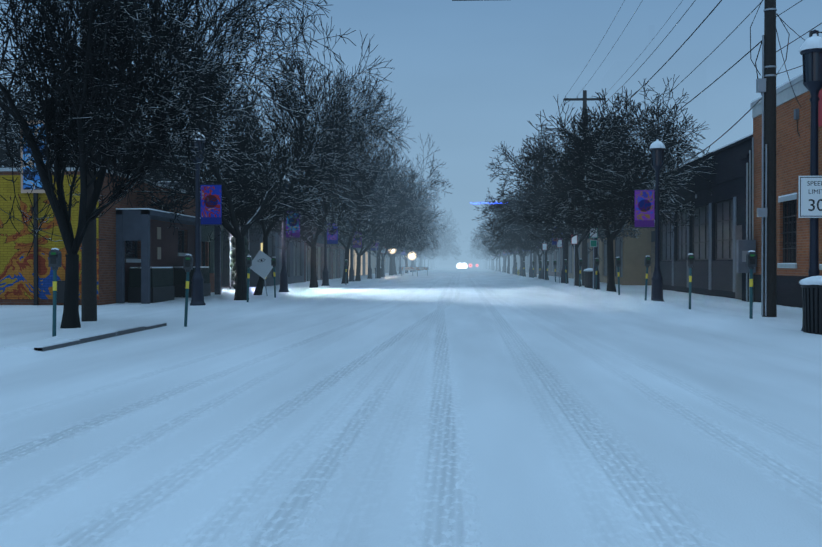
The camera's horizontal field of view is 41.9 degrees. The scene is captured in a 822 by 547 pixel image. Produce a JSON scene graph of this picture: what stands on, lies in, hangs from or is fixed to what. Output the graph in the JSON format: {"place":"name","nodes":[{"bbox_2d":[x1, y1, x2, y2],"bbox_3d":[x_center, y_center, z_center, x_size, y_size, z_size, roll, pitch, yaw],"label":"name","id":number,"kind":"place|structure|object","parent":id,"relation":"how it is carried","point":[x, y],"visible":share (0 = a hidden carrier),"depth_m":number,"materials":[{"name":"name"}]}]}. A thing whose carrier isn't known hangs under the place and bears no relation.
{"place":"outdoors","nodes":[
{"label":"outdoors","id":0,"kind":"place"},
{"bbox_2d":[0,208,104,239],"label":"mural string lights","id":1,"kind":"object","parent":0,"point":[37,229],"visible":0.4,"depth_m":31.33},
{"bbox_2d":[0,265,455,365],"bbox_3d":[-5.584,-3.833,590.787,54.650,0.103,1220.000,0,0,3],"label":"pavement","id":2,"kind":"structure","parent":0,"point":[19,324],"depth_m":26.61,"materials":[{"name":"white snow"}]},
{"bbox_2d":[21,121,50,304],"bbox_3d":[-10.932,-1.719,31.299,0.850,5.450,0.160,0,0,3],"label":"poster billboard","id":3,"kind":"object","parent":2,"relation":"on","point":[26,183],"visible":0.41,"depth_m":31.23,"materials":[{"name":"blue"}]},
{"bbox_2d":[48,248,61,336],"bbox_3d":[-5.886,0.319,17.730,0.170,1.486,0.140,0,-2,7],"label":"meter","id":4,"kind":"object","parent":2,"relation":"on","point":[55,260],"visible":0.94,"depth_m":17.70,"materials":[{"name":"teal"}]},
{"bbox_2d":[0,0,310,328],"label":"tree","id":5,"kind":"object","parent":2,"relation":"on","point":[115,34],"visible":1,"depth_m":19.78,"materials":[{"name":"black plant"}]},
{"bbox_2d":[100,63,274,180],"bbox_3d":[-14.678,-6.010,64.412,11.926,13.822,12.679,0,1,34],"label":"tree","id":6,"kind":"object","parent":2,"relation":"on","point":[255,99],"visible":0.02,"depth_m":63.53,"materials":[{"name":"black plant"}]},
{"bbox_2d":[183,254,192,326],"bbox_3d":[-4.558,0.344,21.851,0.170,1.486,0.140,2,0,2],"label":"meter","id":7,"kind":"object","parent":2,"relation":"on","point":[188,264],"visible":0.9,"depth_m":21.82,"materials":[{"name":"teal"}]},
{"bbox_2d":[18,0,392,299],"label":"tree","id":8,"kind":"object","parent":2,"relation":"on","point":[210,154],"visible":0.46,"depth_m":36.27,"materials":[{"name":"black plant"}]},
{"bbox_2d":[190,129,221,305],"bbox_3d":[-5.971,-1.638,31.197,0.970,5.168,0.491,0,0,3],"label":"lamp post","id":9,"kind":"object","parent":2,"relation":"on","point":[211,211],"visible":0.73,"depth_m":31.17,"materials":[{"name":"black metal"}]},
{"bbox_2d":[246,256,251,301],"bbox_3d":[-5.069,0.185,33.445,0.170,1.486,0.140,3,3,1],"label":"meter","id":10,"kind":"object","parent":2,"relation":"on","point":[248,261],"visible":0.94,"depth_m":33.41,"materials":[{"name":"teal"}]},
{"bbox_2d":[250,250,272,295],"bbox_3d":[-5.564,-0.015,40.512,1.131,1.786,0.048,-9,-1,11],"label":"road sign","id":11,"kind":"object","parent":2,"relation":"on","point":[261,266],"visible":0.96,"depth_m":40.51,"materials":[{"name":"grey"}]},
{"bbox_2d":[271,257,276,297],"bbox_3d":[-4.891,0.142,38.458,0.170,1.487,0.140,-2,2,10],"label":"meter","id":12,"kind":"object","parent":2,"relation":"on","point":[273,261],"visible":0.96,"depth_m":38.43,"materials":[{"name":"teal"}]},
{"bbox_2d":[279,176,299,291],"bbox_3d":[-5.260,-1.767,46.381,0.959,5.168,0.493,0,0,3],"label":"lamp post","id":13,"kind":"object","parent":2,"relation":"on","point":[284,278],"visible":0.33,"depth_m":46.35,"materials":[{"name":"black metal"}]},
{"bbox_2d":[176,58,416,287],"bbox_3d":[-5.273,-4.998,55.351,12.403,11.815,11.311,4,5,44],"label":"tree","id":14,"kind":"object","parent":2,"relation":"on","point":[313,266],"visible":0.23,"depth_m":54.86,"materials":[{"name":"black plant"}]},
{"bbox_2d":[193,53,416,294],"bbox_3d":[-4.217,-3.734,42.020,8.560,9.624,6.368,0,0,-7],"label":"tree","id":15,"kind":"object","parent":2,"relation":"on","point":[260,282],"visible":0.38,"depth_m":41.92,"materials":[{"name":"black plant"}]},
{"bbox_2d":[321,200,337,285],"bbox_3d":[-4.601,-1.890,60.670,0.971,5.168,0.481,0,0,3],"label":"lamp post","id":16,"kind":"object","parent":2,"relation":"on","point":[329,238],"visible":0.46,"depth_m":60.64,"materials":[{"name":"black metal"}]},
{"bbox_2d":[345,260,347,284],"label":"meter","id":17,"kind":"object","parent":2,"relation":"on","point":[346,262],"visible":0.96,"depth_m":62.15,"materials":[{"name":"teal"}]},
{"bbox_2d":[348,212,361,280],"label":"lamp post","id":18,"kind":"object","parent":2,"relation":"on","point":[351,274],"visible":0.52,"depth_m":75.10,"materials":[{"name":"black metal"}]},
{"bbox_2d":[367,220,377,278],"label":"lamp post","id":19,"kind":"object","parent":2,"relation":"on","point":[370,269],"visible":0.33,"depth_m":90.08,"materials":[{"name":"black metal"}]},
{"bbox_2d":[295,135,450,280],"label":"tree","id":20,"kind":"object","parent":2,"relation":"on","point":[379,235],"visible":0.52,"depth_m":75.98,"materials":[{"name":"black plant"}]},
{"bbox_2d":[318,147,431,277],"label":"tree","id":21,"kind":"object","parent":2,"relation":"on","point":[378,274],"visible":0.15,"depth_m":90.27,"materials":[{"name":"black plant"}]},
{"bbox_2d":[343,171,439,276],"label":"tree","id":22,"kind":"object","parent":2,"relation":"on","point":[418,209],"visible":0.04,"depth_m":98.87,"materials":[{"name":"grey plant"}]},
{"bbox_2d":[392,249,398,274],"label":"lamp post","id":23,"kind":"object","parent":2,"relation":"on","point":[393,251],"visible":0.29,"depth_m":120.05,"materials":[{"name":"black metal"}]},
{"bbox_2d":[398,251,405,273],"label":"lamp post","id":24,"kind":"object","parent":2,"relation":"on","point":[403,253],"visible":0.33,"depth_m":135.06,"materials":[{"name":"black metal"}]},
{"bbox_2d":[0,265,821,546],"bbox_3d":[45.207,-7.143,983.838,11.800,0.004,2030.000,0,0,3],"label":"road","id":25,"kind":"structure","parent":0,"point":[460,406],"depth_m":8.20,"materials":[{"name":"white snow"}]},
{"bbox_2d":[0,0,821,264],"label":"sky","id":26,"kind":"structure","parent":0,"point":[470,77],"materials":[{"name":"blue"}]},
{"bbox_2d":[465,265,821,362],"bbox_3d":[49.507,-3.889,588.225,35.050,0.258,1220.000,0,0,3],"label":"pavement","id":27,"kind":"structure","parent":0,"point":[782,332],"depth_m":25.64,"materials":[{"name":"white snow"}]},
{"bbox_2d":[81,0,821,321],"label":"utility poles","id":28,"kind":"object","parent":27,"relation":"on","point":[766,89],"visible":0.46,"depth_m":24.40,"materials":[{"name":"brown wood"}]},
{"bbox_2d":[508,249,513,273],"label":"lamp post","id":29,"kind":"object","parent":27,"relation":"on","point":[513,263],"visible":0.19,"depth_m":123.44,"materials":[{"name":"black metal"}]},
{"bbox_2d":[478,188,569,279],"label":"tree","id":30,"kind":"object","parent":27,"relation":"on","point":[531,245],"visible":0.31,"depth_m":75.93,"materials":[{"name":"black plant"}]},
{"bbox_2d":[523,250,532,277],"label":"lamp post","id":31,"kind":"object","parent":27,"relation":"on","point":[531,272],"visible":0.25,"depth_m":93.42,"materials":[{"name":"black metal"}]},
{"bbox_2d":[535,240,543,278],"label":"lamp post","id":32,"kind":"object","parent":27,"relation":"on","point":[543,266],"visible":0.12,"depth_m":78.45,"materials":[{"name":"black metal"}]},
{"bbox_2d":[542,241,546,279],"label":"no parking sign","id":33,"kind":"object","parent":27,"relation":"on","point":[544,246],"visible":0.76,"depth_m":72.53,"materials":[{"name":"grey metal"}]},
{"bbox_2d":[553,260,555,281],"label":"meter","id":34,"kind":"object","parent":27,"relation":"on","point":[554,262],"visible":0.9,"depth_m":64.02,"materials":[{"name":"teal"}]},
{"bbox_2d":[557,238,561,282],"bbox_3d":[8.520,-0.763,61.562,0.300,2.900,0.034,0,0,3],"label":"no parking sign","id":35,"kind":"object","parent":27,"relation":"on","point":[559,244],"visible":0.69,"depth_m":61.55,"materials":[{"name":"grey metal"}]},
{"bbox_2d":[552,227,567,283],"bbox_3d":[8.829,-1.914,63.546,0.974,5.168,0.483,0,0,3],"label":"tree","id":36,"kind":"object","parent":27,"relation":"on","point":[563,279],"visible":0.15,"depth_m":63.48,"materials":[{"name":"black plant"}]},
{"bbox_2d":[474,121,654,285],"bbox_3d":[8.794,-3.246,56.125,9.788,8.340,8.342,-1,-1,-33],"label":"tree","id":37,"kind":"object","parent":27,"relation":"on","point":[558,231],"visible":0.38,"depth_m":56.01,"materials":[{"name":"black plant"}]},
{"bbox_2d":[564,259,566,283],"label":"meter","id":38,"kind":"object","parent":27,"relation":"on","point":[565,262],"visible":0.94,"depth_m":57.54,"materials":[{"name":"teal"}]},
{"bbox_2d":[496,114,637,283],"bbox_3d":[10.147,-4.192,63.132,8.779,10.327,11.064,4,3,26],"label":"tree","id":39,"kind":"object","parent":27,"relation":"on","point":[540,228],"visible":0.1,"depth_m":62.42,"materials":[{"name":"black plant"}]},
{"bbox_2d":[571,232,576,285],"bbox_3d":[8.148,-0.695,53.572,0.300,2.900,0.034,0,0,3],"label":"no parking sign","id":40,"kind":"object","parent":27,"relation":"on","point":[574,240],"visible":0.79,"depth_m":53.55,"materials":[{"name":"grey metal"}]},
{"bbox_2d":[579,259,582,286],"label":"meter","id":41,"kind":"object","parent":27,"relation":"on","point":[580,262],"visible":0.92,"depth_m":51.13,"materials":[{"name":"teal"}]},
{"bbox_2d":[584,268,592,287],"bbox_3d":[8.403,0.267,50.372,0.610,1.030,0.621,0,0,3],"label":"trash can","id":42,"kind":"object","parent":27,"relation":"on","point":[588,272],"visible":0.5,"depth_m":50.16,"materials":[{"name":"black metal"}]},
{"bbox_2d":[590,228,597,289],"bbox_3d":[7.785,-0.628,45.780,0.340,2.900,0.034,0,0,3],"label":"park sign","id":43,"kind":"object","parent":27,"relation":"on","point":[593,243],"visible":0.62,"depth_m":45.76,"materials":[{"name":"grey"}]},
{"bbox_2d":[592,227,599,288],"bbox_3d":[8.362,-1.786,48.551,0.497,5.168,0.486,0,0,3],"label":"lamp post","id":44,"kind":"object","parent":27,"relation":"on","point":[598,273],"visible":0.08,"depth_m":48.48,"materials":[{"name":"black metal"}]},
{"bbox_2d":[594,258,598,289],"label":"meter","id":45,"kind":"object","parent":27,"relation":"on","point":[596,262],"visible":0.94,"depth_m":44.84,"materials":[{"name":"teal"}]},
{"bbox_2d":[615,257,620,294],"bbox_3d":[7.409,0.143,38.292,0.170,1.487,0.140,-2,1,-4],"label":"meter","id":46,"kind":"object","parent":27,"relation":"on","point":[618,262],"visible":0.98,"depth_m":38.26,"materials":[{"name":"teal"}]},
{"bbox_2d":[518,74,717,291],"bbox_3d":[8.326,-3.658,44.005,8.097,9.429,9.978,0,0,10],"label":"tree","id":47,"kind":"object","parent":27,"relation":"on","point":[586,164],"visible":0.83,"depth_m":42.69,"materials":[{"name":"black plant"}]},
{"bbox_2d":[644,256,650,300],"bbox_3d":[7.219,0.190,32.879,0.170,1.486,0.140,2,3,-2],"label":"meter","id":48,"kind":"object","parent":27,"relation":"on","point":[647,261],"visible":1,"depth_m":32.84,"materials":[{"name":"teal"}]},
{"bbox_2d":[634,137,664,301],"bbox_3d":[7.423,-1.656,33.385,0.966,5.168,0.488,0,0,3],"label":"lamp post","id":49,"kind":"object","parent":27,"relation":"on","point":[644,208],"visible":0.96,"depth_m":33.33,"materials":[{"name":"black metal"}]},
{"bbox_2d":[686,253,694,308],"bbox_3d":[6.893,0.244,26.487,0.170,1.486,0.140,0,2,-1],"label":"meter","id":50,"kind":"object","parent":27,"relation":"on","point":[690,264],"visible":0.96,"depth_m":26.45,"materials":[{"name":"teal"}]},
{"bbox_2d":[746,250,756,318],"bbox_3d":[6.622,0.292,20.886,0.170,1.486,0.140,0,3,1],"label":"meter","id":51,"kind":"object","parent":27,"relation":"on","point":[751,259],"visible":0.96,"depth_m":20.85,"materials":[{"name":"teal"}]},
{"bbox_2d":[798,30,821,330],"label":"lamp post","id":52,"kind":"object","parent":27,"relation":"on","point":[810,186],"visible":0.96,"depth_m":18.00,"materials":[{"name":"black painted metal"},{"name":"snow"},{"name":"glass"}]},
{"bbox_2d":[799,276,821,334],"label":"trash can","id":53,"kind":"object","parent":27,"relation":"on","point":[811,286],"visible":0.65,"depth_m":17.05,"materials":[{"name":"black metal"}]},
{"bbox_2d":[601,25,705,185],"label":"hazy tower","id":54,"kind":"structure","parent":0,"point":[693,84],"depth_m":415.22,"materials":[{"name":"blue paint"}]},
{"bbox_3d":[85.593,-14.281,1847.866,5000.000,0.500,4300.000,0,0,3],"label":"ground","id":55,"kind":"structure","parent":0,"visible":0},
{"bbox_2d":[0,57,23,167],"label":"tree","id":56,"kind":"object","parent":55,"relation":"on","point":[3,120],"visible":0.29,"depth_m":47.30,"materials":[{"name":"black plant"}]},
{"bbox_2d":[0,60,132,167],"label":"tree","id":57,"kind":"object","parent":55,"relation":"on","point":[4,157],"visible":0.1,"depth_m":50.81,"materials":[{"name":"black plant"}]},
{"bbox_2d":[4,322,166,350],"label":"kerb","id":58,"kind":"structure","parent":55,"relation":"on","point":[56,342],"depth_m":17.51,"materials":[{"name":"concrete"}]},
{"bbox_2d":[0,167,222,304],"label":"building","id":59,"kind":"structure","parent":55,"relation":"on","point":[142,251],"depth_m":32.81,"materials":[{"name":"brown brick"}]},
{"bbox_2d":[182,188,249,288],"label":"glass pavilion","id":60,"kind":"structure","parent":55,"relation":"on","point":[230,242],"depth_m":50.52,"materials":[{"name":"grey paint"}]},
{"bbox_2d":[161,181,303,286],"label":"building","id":61,"kind":"structure","parent":55,"relation":"on","point":[294,257],"depth_m":60.84,"materials":[{"name":"grey paint"}]},
{"bbox_2d":[230,236,250,288],"bbox_3d":[-7.633,-0.465,47.916,0.998,2.712,0.983,0,0,3],"label":"tall shrub","id":62,"kind":"object","parent":55,"relation":"on","point":[233,257],"visible":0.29,"depth_m":47.70,"materials":[{"name":"green plant"}]},
{"bbox_2d":[304,212,345,281],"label":"building","id":63,"kind":"structure","parent":55,"relation":"on","point":[335,264],"depth_m":82.48,"materials":[{"name":"brick"}]},
{"bbox_2d":[254,101,409,283],"bbox_3d":[-5.296,-4.816,64.648,10.753,11.479,9.217,1,4,1],"label":"tree","id":64,"kind":"object","parent":55,"relation":"on","point":[355,230],"visible":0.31,"depth_m":64.83,"materials":[{"name":"black plant"}]},
{"bbox_2d":[346,244,368,276],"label":"building","id":65,"kind":"structure","parent":55,"relation":"on","point":[364,265],"depth_m":115.68,"materials":[{"name":"grey paint"}]},
{"bbox_2d":[371,250,388,273],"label":"building","id":66,"kind":"structure","parent":55,"relation":"on","point":[374,263],"depth_m":136.28,"materials":[{"name":"beige brick"}]},
{"bbox_2d":[351,201,424,274],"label":"tree","id":67,"kind":"object","parent":55,"relation":"on","point":[394,265],"depth_m":123.55,"materials":[{"name":"grey plant"}]},
{"bbox_2d":[389,254,396,271],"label":"building","id":68,"kind":"structure","parent":55,"relation":"on","point":[395,262],"depth_m":175.93,"materials":[{"name":"grey paint"}]},
{"bbox_2d":[397,256,402,271],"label":"building","id":69,"kind":"structure","parent":55,"relation":"on","point":[398,261],"depth_m":184.55,"materials":[{"name":"brick"}]},
{"bbox_2d":[364,169,446,274],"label":"tree","id":70,"kind":"object","parent":55,"relation":"on","point":[390,265],"visible":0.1,"depth_m":116.20,"materials":[{"name":"grey plant"}]},
{"bbox_2d":[403,255,410,270],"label":"building","id":71,"kind":"structure","parent":55,"relation":"on","point":[409,261],"depth_m":216.24,"materials":[{"name":"brick"}]},
{"bbox_2d":[385,225,428,259],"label":"tree","id":72,"kind":"object","parent":55,"relation":"on","point":[409,253],"visible":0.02,"depth_m":148.82,"materials":[{"name":"grey plant"}]},
{"bbox_2d":[401,267,427,276],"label":"barricades","id":73,"kind":"object","parent":55,"relation":"on","point":[414,268],"visible":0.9,"depth_m":112.03,"materials":[{"name":"grey"}]},
{"bbox_2d":[395,184,441,272],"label":"tree","id":74,"kind":"object","parent":55,"relation":"on","point":[406,256],"visible":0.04,"depth_m":140.24,"materials":[{"name":"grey plant"}]},
{"bbox_2d":[398,208,440,271],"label":"tree","id":75,"kind":"object","parent":55,"relation":"on","point":[427,236],"depth_m":175.96,"materials":[{"name":"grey plant"}]},
{"bbox_2d":[399,203,451,271],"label":"tree","id":76,"kind":"object","parent":55,"relation":"on","point":[426,254],"visible":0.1,"depth_m":163.86,"materials":[{"name":"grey plant"}]},
{"bbox_2d":[416,255,448,268],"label":"tree","id":77,"kind":"object","parent":55,"relation":"on","point":[431,260],"visible":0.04,"depth_m":255.38,"materials":[{"name":"grey plant"}]},
{"bbox_2d":[419,209,460,270],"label":"tree","id":78,"kind":"object","parent":55,"relation":"on","point":[440,239],"visible":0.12,"depth_m":194.44,"materials":[{"name":"grey plant"}]},
{"bbox_2d":[423,218,459,266],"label":"tree","id":79,"kind":"object","parent":55,"relation":"on","point":[445,242],"visible":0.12,"depth_m":217.63,"materials":[{"name":"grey plant"}]},
{"bbox_2d":[421,206,462,270],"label":"tree","id":80,"kind":"object","parent":55,"relation":"on","point":[447,228],"visible":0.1,"depth_m":205.09,"materials":[{"name":"grey plant"}]},
{"bbox_2d":[426,236,457,268],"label":"tree","id":81,"kind":"object","parent":55,"relation":"on","point":[442,259],"depth_m":287.54,"materials":[{"name":"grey plant"}]},
{"bbox_2d":[431,237,456,268],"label":"tree","id":82,"kind":"object","parent":55,"relation":"on","point":[442,258],"visible":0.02,"depth_m":269.93,"materials":[{"name":"grey plant"}]},
{"bbox_2d":[466,241,481,267],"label":"tree","id":83,"kind":"object","parent":55,"relation":"on","point":[470,253],"visible":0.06,"depth_m":315.10,"materials":[{"name":"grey plant"}]},
{"bbox_2d":[463,231,485,268],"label":"tree","id":84,"kind":"object","parent":55,"relation":"on","point":[470,236],"visible":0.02,"depth_m":257.47,"materials":[{"name":"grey plant"}]},
{"bbox_2d":[469,233,487,268],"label":"tree","id":85,"kind":"object","parent":55,"relation":"on","point":[479,256],"visible":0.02,"depth_m":244.15,"materials":[{"name":"grey plant"}]},
{"bbox_2d":[473,233,489,269],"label":"tree","id":86,"kind":"object","parent":55,"relation":"on","point":[482,255],"visible":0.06,"depth_m":228.02,"materials":[{"name":"grey plant"}]},
{"bbox_2d":[470,237,498,269],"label":"tree","id":87,"kind":"object","parent":55,"relation":"on","point":[476,254],"visible":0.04,"depth_m":211.57,"materials":[{"name":"grey plant"}]},
{"bbox_2d":[473,227,497,270],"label":"tree","id":88,"kind":"object","parent":55,"relation":"on","point":[483,248],"visible":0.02,"depth_m":181.05,"materials":[{"name":"grey plant"}]},
{"bbox_2d":[475,215,500,270],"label":"tree","id":89,"kind":"object","parent":55,"relation":"on","point":[486,243],"depth_m":165.93,"materials":[{"name":"grey plant"}]},
{"bbox_2d":[470,232,511,269],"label":"tree","id":90,"kind":"object","parent":55,"relation":"on","point":[483,250],"visible":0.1,"depth_m":199.74,"materials":[{"name":"grey plant"}]},
{"bbox_2d":[470,217,518,265],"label":"tree","id":91,"kind":"object","parent":55,"relation":"on","point":[484,249],"visible":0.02,"depth_m":155.82,"materials":[{"name":"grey plant"}]},
{"bbox_2d":[472,191,517,274],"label":"tree","id":92,"kind":"object","parent":55,"relation":"on","point":[497,233],"visible":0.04,"depth_m":114.93,"materials":[{"name":"grey plant"}]},
{"bbox_2d":[474,201,518,273],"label":"tree","id":93,"kind":"object","parent":55,"relation":"on","point":[490,235],"visible":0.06,"depth_m":128.77,"materials":[{"name":"grey plant"}]},
{"bbox_2d":[486,225,507,272],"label":"tree","id":94,"kind":"object","parent":55,"relation":"on","point":[504,257],"visible":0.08,"depth_m":143.14,"materials":[{"name":"grey plant"}]},
{"bbox_2d":[476,195,540,276],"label":"tree","id":95,"kind":"object","parent":55,"relation":"on","point":[523,256],"visible":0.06,"depth_m":97.45,"materials":[{"name":"black plant"}]},
{"bbox_2d":[516,255,519,270],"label":"building","id":96,"kind":"structure","parent":55,"relation":"on","point":[518,261],"depth_m":177.42,"materials":[{"name":"brick"}]},
{"bbox_2d":[500,200,545,275],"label":"tree","id":97,"kind":"object","parent":55,"relation":"on","point":[521,266],"visible":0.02,"depth_m":107.38,"materials":[{"name":"black plant"}]},
{"bbox_2d":[522,253,532,272],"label":"building","id":98,"kind":"structure","parent":55,"relation":"on","point":[527,262],"depth_m":151.71,"materials":[{"name":"grey paint"}]},
{"bbox_2d":[500,188,577,278],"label":"tree","id":99,"kind":"object","parent":55,"relation":"on","point":[538,255],"visible":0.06,"depth_m":85.04,"materials":[{"name":"black plant"}]},
{"bbox_2d":[537,251,542,273],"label":"building","id":100,"kind":"structure","parent":55,"relation":"on","point":[538,262],"depth_m":129.47,"materials":[{"name":"brick"}]},
{"bbox_2d":[547,248,562,276],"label":"building","id":101,"kind":"structure","parent":55,"relation":"on","point":[551,258],"depth_m":106.50,"materials":[{"name":"brick"}]},
{"bbox_2d":[568,234,590,279],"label":"building","id":102,"kind":"structure","parent":55,"relation":"on","point":[570,262],"depth_m":89.22,"materials":[{"name":"beige brick"}]},
{"bbox_2d":[591,210,654,284],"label":"building","id":103,"kind":"structure","parent":55,"relation":"on","point":[632,253],"depth_m":61.38,"materials":[{"name":"beige paint"}]},
{"bbox_2d":[651,220,654,284],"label":"building","id":104,"kind":"structure","parent":55,"relation":"on","point":[652,249],"depth_m":60.73,"materials":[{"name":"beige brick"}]},
{"bbox_2d":[659,133,752,301],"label":"black building","id":105,"kind":"structure","parent":55,"relation":"on","point":[711,234],"depth_m":40.80,"materials":[{"name":"paint"}]},
{"bbox_2d":[736,30,821,307],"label":"brick building","id":106,"kind":"structure","parent":55,"relation":"on","point":[793,124],"depth_m":30.87,"materials":[{"name":"brown brick"}]}
]}

